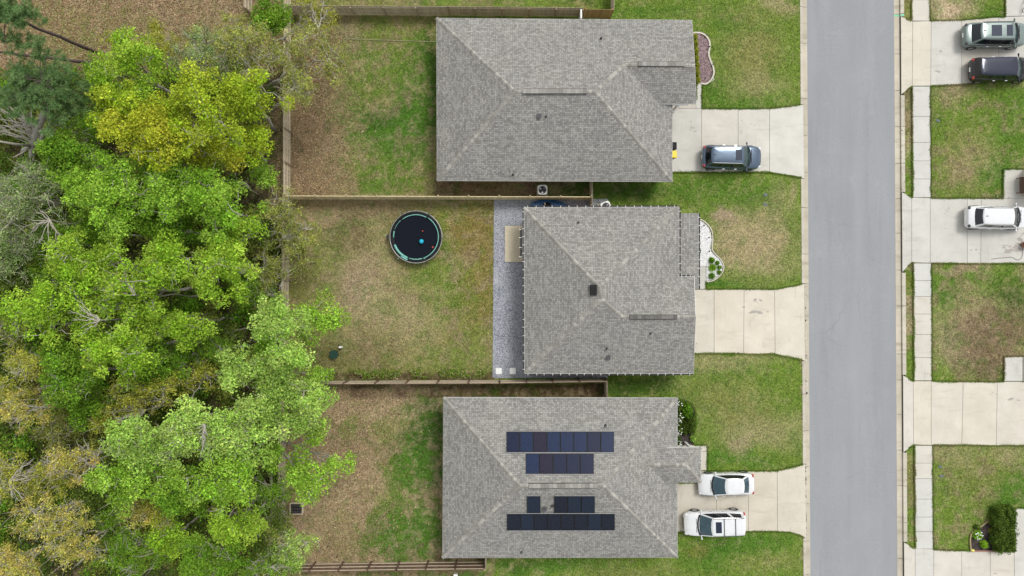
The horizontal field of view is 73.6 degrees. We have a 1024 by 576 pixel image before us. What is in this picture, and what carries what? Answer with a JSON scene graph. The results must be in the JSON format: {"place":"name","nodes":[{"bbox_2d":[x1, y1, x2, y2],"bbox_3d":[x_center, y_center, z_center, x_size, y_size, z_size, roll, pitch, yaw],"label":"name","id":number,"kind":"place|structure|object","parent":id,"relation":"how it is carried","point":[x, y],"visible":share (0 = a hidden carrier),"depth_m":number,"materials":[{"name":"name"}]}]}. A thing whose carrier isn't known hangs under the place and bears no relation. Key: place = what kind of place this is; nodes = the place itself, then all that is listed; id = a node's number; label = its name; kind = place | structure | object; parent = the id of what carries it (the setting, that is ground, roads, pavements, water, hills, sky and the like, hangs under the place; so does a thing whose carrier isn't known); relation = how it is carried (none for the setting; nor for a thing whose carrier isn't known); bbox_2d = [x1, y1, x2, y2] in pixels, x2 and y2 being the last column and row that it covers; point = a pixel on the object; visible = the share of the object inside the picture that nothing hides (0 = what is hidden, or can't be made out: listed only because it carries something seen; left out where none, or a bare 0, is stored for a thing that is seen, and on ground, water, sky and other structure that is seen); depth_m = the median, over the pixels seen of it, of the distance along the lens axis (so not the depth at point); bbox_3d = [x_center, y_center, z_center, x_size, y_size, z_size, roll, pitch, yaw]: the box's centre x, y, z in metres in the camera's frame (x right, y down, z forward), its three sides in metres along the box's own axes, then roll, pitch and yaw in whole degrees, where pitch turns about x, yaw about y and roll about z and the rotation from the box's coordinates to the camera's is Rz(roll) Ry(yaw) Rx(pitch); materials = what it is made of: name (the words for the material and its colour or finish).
{"place":"outdoors","nodes":[
{"label":"outdoors","id":0,"kind":"place"},
{"bbox_2d":[0,0,1023,575],"bbox_3d":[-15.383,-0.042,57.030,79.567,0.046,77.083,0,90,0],"label":"ground","id":1,"kind":"structure","parent":0,"point":[696,556],"depth_m":57.03,"materials":[{"name":"green plant"}]},
{"bbox_2d":[0,106,50,168],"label":"dead tree","id":2,"kind":"object","parent":1,"relation":"on","point":[33,136],"visible":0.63,"depth_m":50.64,"materials":[{"name":"grey wood"}]},
{"bbox_2d":[0,244,68,327],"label":"tree","id":3,"kind":"object","parent":1,"relation":"on","point":[9,282],"visible":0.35,"depth_m":49.91,"materials":[{"name":"green plant"}]},
{"bbox_2d":[0,192,86,284],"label":"tree","id":4,"kind":"object","parent":1,"relation":"on","point":[16,243],"visible":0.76,"depth_m":48.16,"materials":[{"name":"green plant"}]},
{"bbox_2d":[0,33,95,137],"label":"pine tree","id":5,"kind":"object","parent":1,"relation":"on","point":[42,91],"visible":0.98,"depth_m":46.01,"materials":[{"name":"green plant"}]},
{"bbox_2d":[0,519,95,575],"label":"tree","id":6,"kind":"object","parent":1,"relation":"on","point":[14,569],"visible":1,"depth_m":46.27,"materials":[{"name":"green plant"}]},
{"bbox_2d":[0,0,99,56],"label":"pine tree","id":7,"kind":"object","parent":1,"relation":"on","point":[16,14],"visible":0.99,"depth_m":44.26,"materials":[{"name":"green plant"}]},
{"bbox_2d":[0,155,101,245],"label":"tree","id":8,"kind":"object","parent":1,"relation":"on","point":[15,212],"visible":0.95,"depth_m":46.38,"materials":[{"name":"green plant"}]},
{"bbox_2d":[0,437,105,505],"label":"tree","id":9,"kind":"object","parent":1,"relation":"on","point":[4,474],"visible":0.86,"depth_m":45.51,"materials":[{"name":"green plant"}]},
{"bbox_2d":[0,382,107,435],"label":"tree","id":10,"kind":"object","parent":1,"relation":"on","point":[17,410],"visible":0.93,"depth_m":46.54,"materials":[{"name":"green plant"}]},
{"bbox_2d":[0,271,120,351],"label":"tree","id":11,"kind":"object","parent":1,"relation":"on","point":[48,293],"visible":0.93,"depth_m":44.25,"materials":[{"name":"green plant"}]},
{"bbox_2d":[0,332,127,388],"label":"tree","id":12,"kind":"object","parent":1,"relation":"on","point":[26,368],"visible":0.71,"depth_m":45.42,"materials":[{"name":"green plant"}]},
{"bbox_2d":[28,402,108,459],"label":"tree","id":13,"kind":"object","parent":1,"relation":"on","point":[57,436],"visible":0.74,"depth_m":49.55,"materials":[{"name":"green plant"}]},
{"bbox_2d":[1,473,144,543],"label":"tree","id":14,"kind":"object","parent":1,"relation":"on","point":[48,522],"visible":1,"depth_m":45.37,"materials":[{"name":"green plant"}]},
{"bbox_2d":[35,332,134,410],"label":"tree","id":15,"kind":"object","parent":1,"relation":"on","point":[57,368],"visible":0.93,"depth_m":45.08,"materials":[{"name":"green plant"}]},
{"bbox_2d":[33,125,140,189],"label":"tree","id":16,"kind":"object","parent":1,"relation":"on","point":[65,153],"visible":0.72,"depth_m":47.06,"materials":[{"name":"green plant"}]},
{"bbox_2d":[37,225,139,292],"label":"tree","id":17,"kind":"object","parent":1,"relation":"on","point":[83,263],"visible":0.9,"depth_m":44.27,"materials":[{"name":"green plant"}]},
{"bbox_2d":[39,502,153,574],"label":"tree","id":18,"kind":"object","parent":1,"relation":"on","point":[71,550],"visible":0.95,"depth_m":46.64,"materials":[{"name":"green plant"}]},
{"bbox_2d":[37,429,160,490],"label":"tree","id":19,"kind":"object","parent":1,"relation":"on","point":[61,459],"visible":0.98,"depth_m":45.47,"materials":[{"name":"green plant"}]},
{"bbox_2d":[64,382,135,432],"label":"tree","id":20,"kind":"object","parent":1,"relation":"on","point":[84,410],"visible":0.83,"depth_m":48.15,"materials":[{"name":"green plant"}]},
{"bbox_2d":[66,465,134,522],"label":"tree","id":21,"kind":"object","parent":1,"relation":"on","point":[93,503],"visible":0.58,"depth_m":49.75,"materials":[{"name":"green plant"}]},
{"bbox_2d":[60,148,162,242],"bbox_3d":[-27.048,-6.364,50.405,6.392,13.202,6.034,34,90,0],"label":"tree","id":22,"kind":"object","parent":1,"relation":"on","point":[112,175],"visible":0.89,"depth_m":45.08,"materials":[{"name":"green plant"}]},
{"bbox_2d":[84,76,141,145],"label":"tree","id":23,"kind":"object","parent":1,"relation":"on","point":[105,96],"visible":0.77,"depth_m":44.62,"materials":[{"name":"green plant"}]},
{"bbox_2d":[82,515,178,575],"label":"tree","id":24,"kind":"object","parent":1,"relation":"on","point":[136,565],"visible":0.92,"depth_m":49.35,"materials":[{"name":"green plant"}]},
{"bbox_2d":[83,26,180,103],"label":"tree","id":25,"kind":"object","parent":1,"relation":"on","point":[131,58],"visible":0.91,"depth_m":46.33,"materials":[{"name":"green plant"}]},
{"bbox_2d":[67,321,201,393],"bbox_3d":[-26.077,4.034,50.014,4.706,13.976,5.664,-44,90,0],"label":"tree","id":26,"kind":"object","parent":1,"relation":"on","point":[98,351],"visible":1,"depth_m":44.36,"materials":[{"name":"green plant"}]},
{"bbox_2d":[81,439,195,521],"bbox_3d":[-25.379,12.644,50.494,5.674,13.025,5.512,41,90,0],"label":"tree","id":27,"kind":"object","parent":1,"relation":"on","point":[113,477],"visible":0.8,"depth_m":45.10,"materials":[{"name":"green plant"}]},
{"bbox_2d":[82,239,196,330],"bbox_3d":[-25.173,-0.022,49.751,5.452,14.512,5.652,20,90,0],"label":"tree","id":28,"kind":"object","parent":1,"relation":"on","point":[116,286],"visible":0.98,"depth_m":44.33,"materials":[{"name":"green plant"}]},
{"bbox_2d":[0,58,291,575],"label":"undergrowth","id":29,"kind":"object","parent":1,"relation":"on","point":[190,305],"visible":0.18,"depth_m":54.61,"materials":[{"name":"green plant"}]},
{"bbox_2d":[93,89,208,175],"bbox_3d":[-23.623,-10.425,49.853,6.469,14.310,5.142,34,90,0],"label":"tree","id":30,"kind":"object","parent":1,"relation":"on","point":[142,118],"visible":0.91,"depth_m":43.89,"materials":[{"name":"green plant"}]},
{"bbox_2d":[103,371,207,418],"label":"tree","id":31,"kind":"object","parent":1,"relation":"on","point":[144,393],"visible":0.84,"depth_m":47.23,"materials":[{"name":"green plant"}]},
{"bbox_2d":[97,409,225,479],"bbox_3d":[-24.116,10.408,50.057,6.181,13.907,4.645,0,90,0],"label":"tree","id":32,"kind":"object","parent":1,"relation":"on","point":[143,448],"visible":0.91,"depth_m":44.29,"materials":[{"name":"green plant"}]},
{"bbox_2d":[115,149,209,223],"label":"tree","id":33,"kind":"object","parent":1,"relation":"on","point":[168,180],"visible":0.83,"depth_m":45.03,"materials":[{"name":"green plant"}]},
{"bbox_2d":[125,330,205,392],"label":"tree","id":34,"kind":"object","parent":1,"relation":"on","point":[179,358],"visible":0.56,"depth_m":48.22,"materials":[{"name":"green plant"}]},
{"bbox_2d":[130,204,210,245],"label":"tree","id":35,"kind":"object","parent":1,"relation":"on","point":[153,223],"visible":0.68,"depth_m":47.11,"materials":[{"name":"green plant"}]},
{"bbox_2d":[142,505,211,562],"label":"tree","id":36,"kind":"object","parent":1,"relation":"on","point":[162,545],"visible":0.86,"depth_m":49.41,"materials":[{"name":"green plant"}]},
{"bbox_2d":[137,228,229,292],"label":"tree","id":37,"kind":"object","parent":1,"relation":"on","point":[169,254],"visible":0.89,"depth_m":45.15,"materials":[{"name":"green plant"}]},
{"bbox_2d":[147,394,235,461],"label":"tree","id":38,"kind":"object","parent":1,"relation":"on","point":[188,438],"visible":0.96,"depth_m":44.17,"materials":[{"name":"green plant"}]},
{"bbox_2d":[154,463,229,520],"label":"tree","id":39,"kind":"object","parent":1,"relation":"on","point":[172,503],"visible":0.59,"depth_m":47.03,"materials":[{"name":"green plant"}]},
{"bbox_2d":[146,309,240,354],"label":"tree","id":40,"kind":"object","parent":1,"relation":"on","point":[180,326],"visible":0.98,"depth_m":46.57,"materials":[{"name":"green plant"}]},
{"bbox_2d":[172,357,224,409],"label":"tree","id":41,"kind":"object","parent":1,"relation":"on","point":[197,373],"visible":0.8,"depth_m":49.39,"materials":[{"name":"green plant"}]},
{"bbox_2d":[151,56,261,163],"bbox_3d":[-20.941,-11.316,49.693,6.085,14.638,6.525,-20,90,0],"label":"tree","id":42,"kind":"object","parent":1,"relation":"on","point":[189,92],"visible":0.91,"depth_m":43.89,"materials":[{"name":"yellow plant"}]},
{"bbox_2d":[174,17,245,80],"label":"tree","id":43,"kind":"object","parent":1,"relation":"on","point":[207,48],"visible":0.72,"depth_m":49.27,"materials":[{"name":"green plant"}]},
{"bbox_2d":[177,531,248,575],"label":"tree","id":44,"kind":"object","parent":1,"relation":"on","point":[200,564],"visible":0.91,"depth_m":48.47,"materials":[{"name":"green plant"}]},
{"bbox_2d":[157,162,269,249],"bbox_3d":[-20.067,-5.584,50.164,6.913,13.680,5.210,35,90,0],"label":"tree","id":45,"kind":"object","parent":1,"relation":"on","point":[221,210],"visible":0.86,"depth_m":45.29,"materials":[{"name":"green plant"}]},
{"bbox_2d":[161,440,268,518],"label":"tree","id":46,"kind":"object","parent":1,"relation":"on","point":[232,472],"visible":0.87,"depth_m":44.81,"materials":[{"name":"green plant"}]},
{"bbox_2d":[0,0,434,575],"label":"fallen leaves","id":47,"kind":"object","parent":1,"relation":"on","point":[194,20],"depth_m":56.98,"materials":[{"name":"brown plant"}]},
{"bbox_2d":[178,131,262,175],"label":"tree","id":48,"kind":"object","parent":1,"relation":"on","point":[227,153],"visible":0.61,"depth_m":46.67,"materials":[{"name":"green plant"}]},
{"bbox_2d":[189,234,267,310],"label":"tree","id":49,"kind":"object","parent":1,"relation":"on","point":[214,262],"visible":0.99,"depth_m":45.28,"materials":[{"name":"green plant"}]},
{"bbox_2d":[199,406,275,470],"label":"tree","id":50,"kind":"object","parent":1,"relation":"on","point":[228,440],"visible":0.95,"depth_m":45.15,"materials":[{"name":"green plant"}]},
{"bbox_2d":[206,486,268,548],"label":"tree","id":51,"kind":"object","parent":1,"relation":"on","point":[227,527],"visible":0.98,"depth_m":47.37,"materials":[{"name":"green plant"}]},
{"bbox_2d":[201,15,275,85],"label":"tree","id":52,"kind":"object","parent":1,"relation":"on","point":[237,47],"visible":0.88,"depth_m":48.35,"materials":[{"name":"green plant"}]},
{"bbox_2d":[214,340,275,395],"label":"tree","id":53,"kind":"object","parent":1,"relation":"on","point":[230,374],"visible":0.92,"depth_m":46.22,"materials":[{"name":"green plant"}]},
{"bbox_2d":[219,215,271,250],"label":"tree","id":54,"kind":"object","parent":1,"relation":"on","point":[246,225],"visible":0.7,"depth_m":48.00,"materials":[{"name":"green plant"}]},
{"bbox_2d":[234,122,274,168],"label":"tree","id":55,"kind":"object","parent":1,"relation":"on","point":[254,142],"visible":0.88,"depth_m":48.29,"materials":[{"name":"green plant"}]},
{"bbox_2d":[217,65,294,132],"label":"tree","id":56,"kind":"object","parent":1,"relation":"on","point":[234,92],"visible":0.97,"depth_m":46.26,"materials":[{"name":"green plant"}]},
{"bbox_2d":[227,373,286,429],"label":"tree","id":57,"kind":"object","parent":1,"relation":"on","point":[260,403],"visible":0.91,"depth_m":46.27,"materials":[{"name":"green plant"}]},
{"bbox_2d":[243,465,293,515],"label":"tree","id":58,"kind":"object","parent":1,"relation":"on","point":[278,491],"visible":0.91,"depth_m":50.37,"materials":[{"name":"green plant"}]},
{"bbox_2d":[244,473,294,569],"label":"tree","id":59,"kind":"object","parent":1,"relation":"on","point":[277,517],"visible":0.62,"depth_m":51.41,"materials":[{"name":"green plant"}]},
{"bbox_2d":[248,0,294,44],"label":"tree","id":60,"kind":"object","parent":1,"relation":"on","point":[273,17],"visible":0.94,"depth_m":50.33,"materials":[{"name":"green plant"}]},
{"bbox_2d":[249,239,304,306],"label":"tree","id":61,"kind":"object","parent":1,"relation":"on","point":[268,276],"visible":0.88,"depth_m":49.33,"materials":[{"name":"green plant"}]},
{"bbox_2d":[247,291,315,343],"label":"tree","id":62,"kind":"object","parent":1,"relation":"on","point":[275,320],"visible":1,"depth_m":45.06,"materials":[{"name":"green plant"}]},
{"bbox_2d":[253,336,315,385],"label":"tree","id":63,"kind":"object","parent":1,"relation":"on","point":[286,356],"visible":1,"depth_m":45.15,"materials":[{"name":"green plant"}]},
{"bbox_2d":[260,405,311,447],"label":"tree","id":64,"kind":"object","parent":1,"relation":"on","point":[280,421],"visible":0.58,"depth_m":47.00,"materials":[{"name":"green plant"}]},
{"bbox_2d":[283,0,292,195],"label":"wooden fence","id":65,"kind":"object","parent":1,"relation":"on","point":[286,149],"visible":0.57,"depth_m":55.97,"materials":[{"name":"brown wood"}]},
{"bbox_2d":[267,527,321,571],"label":"tree","id":66,"kind":"object","parent":1,"relation":"on","point":[295,548],"visible":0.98,"depth_m":50.79,"materials":[{"name":"green plant"}]},
{"bbox_2d":[270,207,325,250],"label":"tree","id":67,"kind":"object","parent":1,"relation":"on","point":[284,232],"visible":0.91,"depth_m":50.65,"materials":[{"name":"green plant"}]},
{"bbox_2d":[251,20,350,104],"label":"tree","id":68,"kind":"object","parent":1,"relation":"on","point":[291,72],"visible":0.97,"depth_m":48.91,"materials":[{"name":"green plant"}]},
{"bbox_2d":[268,442,342,508],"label":"tree","id":69,"kind":"object","parent":1,"relation":"on","point":[300,475],"visible":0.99,"depth_m":47.27,"materials":[{"name":"green plant"}]},
{"bbox_2d":[270,0,341,44],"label":"tree","id":70,"kind":"object","parent":1,"relation":"on","point":[330,13],"visible":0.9,"depth_m":50.50,"materials":[{"name":"green plant"}]},
{"bbox_2d":[281,376,340,434],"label":"tree","id":71,"kind":"object","parent":1,"relation":"on","point":[317,396],"visible":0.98,"depth_m":46.42,"materials":[{"name":"green plant"}]},
{"bbox_2d":[290,286,351,347],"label":"tree","id":72,"kind":"object","parent":1,"relation":"on","point":[327,320],"visible":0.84,"depth_m":49.52,"materials":[{"name":"green plant"}]},
{"bbox_2d":[280,559,484,572],"bbox_3d":[-10.459,22.781,56.129,16.602,1.942,0.171,-1,90,0],"label":"wooden fence","id":73,"kind":"object","parent":1,"relation":"on","point":[371,566],"visible":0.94,"depth_m":56.00,"materials":[{"name":"brown wood"}]},
{"bbox_2d":[385,210,442,262],"bbox_3d":[-7.881,-4.187,55.820,4.342,2.370,4.342,-41,90,0],"label":"trampoline","id":74,"kind":"object","parent":1,"relation":"on","point":[407,234],"visible":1,"depth_m":56.15,"materials":[{"name":"black fabric"}]},
{"bbox_2d":[349,364,492,380],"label":"weeds","id":75,"kind":"object","parent":1,"relation":"on","point":[399,371],"visible":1,"depth_m":56.77,"materials":[{"name":"green plant"}]},
{"bbox_2d":[284,5,583,17],"bbox_3d":[-6.292,-22.638,56.129,24.184,1.942,0.183,0,90,0],"label":"wooden fence","id":76,"kind":"object","parent":1,"relation":"on","point":[433,10],"visible":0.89,"depth_m":56.00,"materials":[{"name":"brown wood"}]},
{"bbox_2d":[284,194,591,199],"bbox_3d":[-5.979,-7.445,56.129,24.892,1.942,0.164,0,90,0],"label":"wooden fence","id":77,"kind":"object","parent":1,"relation":"on","point":[438,197],"visible":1,"depth_m":55.82,"materials":[{"name":"brown wood"}]},
{"bbox_2d":[305,377,607,384],"bbox_3d":[-5.479,7.646,56.129,26.392,1.942,0.221,0,90,0],"label":"wooden fence","id":78,"kind":"object","parent":1,"relation":"on","point":[499,381],"visible":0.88,"depth_m":56.01,"materials":[{"name":"brown wood"}]},
{"bbox_2d":[492,199,607,377],"bbox_3d":[3.188,0.042,57.040,9.625,0.120,14.917,0,90,0],"label":"gravel bed","id":79,"kind":"object","parent":1,"relation":"on","point":[507,316],"visible":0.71,"depth_m":56.98,"materials":[{"name":"grey gravel"}]},
{"bbox_2d":[522,205,699,374],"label":"house","id":80,"kind":"structure","parent":1,"relation":"on","point":[609,290],"depth_m":53.43,"materials":[{"name":"concrete"}]},
{"bbox_2d":[700,219,723,281],"bbox_3d":[16.415,-3.157,56.999,2.510,0.202,5.349,0,90,0],"label":"pebble bed","id":81,"kind":"object","parent":1,"relation":"on","point":[705,244],"visible":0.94,"depth_m":56.97,"materials":[{"name":"white gravel"}]},
{"bbox_2d":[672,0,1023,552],"bbox_3d":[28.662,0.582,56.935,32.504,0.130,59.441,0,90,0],"label":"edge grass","id":82,"kind":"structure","parent":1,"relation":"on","point":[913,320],"depth_m":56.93,"materials":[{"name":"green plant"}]},
{"bbox_2d":[436,17,696,181],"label":"house","id":83,"kind":"structure","parent":0,"point":[575,100],"depth_m":53.26,"materials":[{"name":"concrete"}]},
{"bbox_2d":[442,396,701,558],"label":"house","id":84,"kind":"structure","parent":0,"point":[563,477],"depth_m":53.36,"materials":[{"name":"concrete"}]},
{"bbox_2d":[672,105,803,178],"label":"driveway","id":85,"kind":"structure","parent":0,"point":[776,135],"depth_m":56.97,"materials":[{"name":"concrete"}]},
{"bbox_2d":[701,142,760,171],"bbox_3d":[18.045,-10.744,56.056,4.877,1.817,2.440,1,90,0],"label":"parked car","id":86,"kind":"object","parent":85,"relation":"on","point":[732,157],"visible":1,"depth_m":55.59,"materials":[{"name":"grey paint"}]},
{"bbox_2d":[678,464,805,537],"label":"driveway","id":87,"kind":"structure","parent":0,"point":[775,501],"depth_m":56.97,"materials":[{"name":"concrete"}]},
{"bbox_2d":[683,507,745,539],"bbox_3d":[16.648,19.336,56.040,5.077,1.850,2.480,-2,90,0],"label":"parked car","id":88,"kind":"object","parent":87,"relation":"on","point":[730,522],"visible":1,"depth_m":55.59,"materials":[{"name":"white paint"}]},
{"bbox_2d":[697,470,753,499],"bbox_3d":[17.612,16.157,56.245,4.577,1.440,2.300,-1,90,0],"label":"parked car","id":89,"kind":"object","parent":87,"relation":"on","point":[724,484],"visible":0.93,"depth_m":55.97,"materials":[{"name":"white paint"}]},
{"bbox_2d":[694,284,804,360],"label":"driveway","id":90,"kind":"structure","parent":0,"point":[726,322],"depth_m":56.97,"materials":[{"name":"concrete"}]},
{"bbox_2d":[806,0,898,575],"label":"road","id":91,"kind":"structure","parent":0,"point":[852,289],"depth_m":57.09,"materials":[{"name":"grey asphalt"}]},
{"bbox_2d":[912,0,932,548],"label":"sidewalk","id":92,"kind":"structure","parent":0,"point":[922,283],"depth_m":56.97,"materials":[{"name":"concrete"}]},
{"bbox_2d":[900,0,1023,94],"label":"driveway","id":93,"kind":"structure","parent":0,"point":[922,57],"depth_m":56.97,"materials":[{"name":"concrete"}]},
{"bbox_2d":[961,18,1023,49],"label":"parked car","id":94,"kind":"object","parent":93,"relation":"on","point":[1007,35],"visible":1,"depth_m":55.64,"materials":[{"name":"grey paint"}]},
{"bbox_2d":[968,53,1023,83],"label":"parked car","id":95,"kind":"object","parent":93,"relation":"on","point":[995,69],"visible":1,"depth_m":55.46,"materials":[{"name":"black paint"}]},
{"bbox_2d":[901,169,1023,271],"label":"driveway","id":96,"kind":"structure","parent":0,"point":[929,237],"depth_m":56.97,"materials":[{"name":"concrete"}]},
{"bbox_2d":[964,203,1023,231],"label":"parked car","id":97,"kind":"object","parent":96,"relation":"on","point":[976,217],"visible":1,"depth_m":55.64,"materials":[{"name":"white paint"}]},
{"bbox_2d":[902,375,1023,451],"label":"driveway","id":98,"kind":"structure","parent":0,"point":[940,413],"depth_m":56.97,"materials":[{"name":"concrete"}]},
{"bbox_2d":[903,0,1023,549],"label":"ground","id":99,"kind":"structure","parent":0,"point":[1008,299],"depth_m":57.03,"materials":[{"name":"green plant"}]},
{"bbox_2d":[969,518,1009,549],"bbox_3d":[39.899,20.012,56.999,3.620,0.202,3.774,0,90,0],"label":"mulch bed","id":100,"kind":"object","parent":99,"relation":"on","point":[975,543],"visible":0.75,"depth_m":56.97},
{"bbox_2d":[988,502,1019,554],"bbox_3d":[40.549,19.862,56.278,2.072,1.446,4.336,0,90,0],"label":"shrub","id":101,"kind":"object","parent":100,"relation":"on","point":[1002,516],"visible":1,"depth_m":56.12,"materials":[{"name":"green plant"}]},
{"bbox_2d":[903,509,1023,575],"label":"driveway","id":102,"kind":"structure","parent":0,"point":[924,562],"depth_m":56.97,"materials":[{"name":"concrete"}]},
{"label":"terrain","id":103,"kind":"structure","parent":0,"visible":0},
{"bbox_2d":[800,0,809,575],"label":"kerb","id":104,"kind":"structure","parent":103,"relation":"on","point":[804,248],"depth_m":57.12,"materials":[{"name":"concrete"}]},
{"bbox_2d":[894,0,906,575],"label":"kerb","id":105,"kind":"structure","parent":103,"relation":"on","point":[899,112],"depth_m":57.12,"materials":[{"name":"concrete"}]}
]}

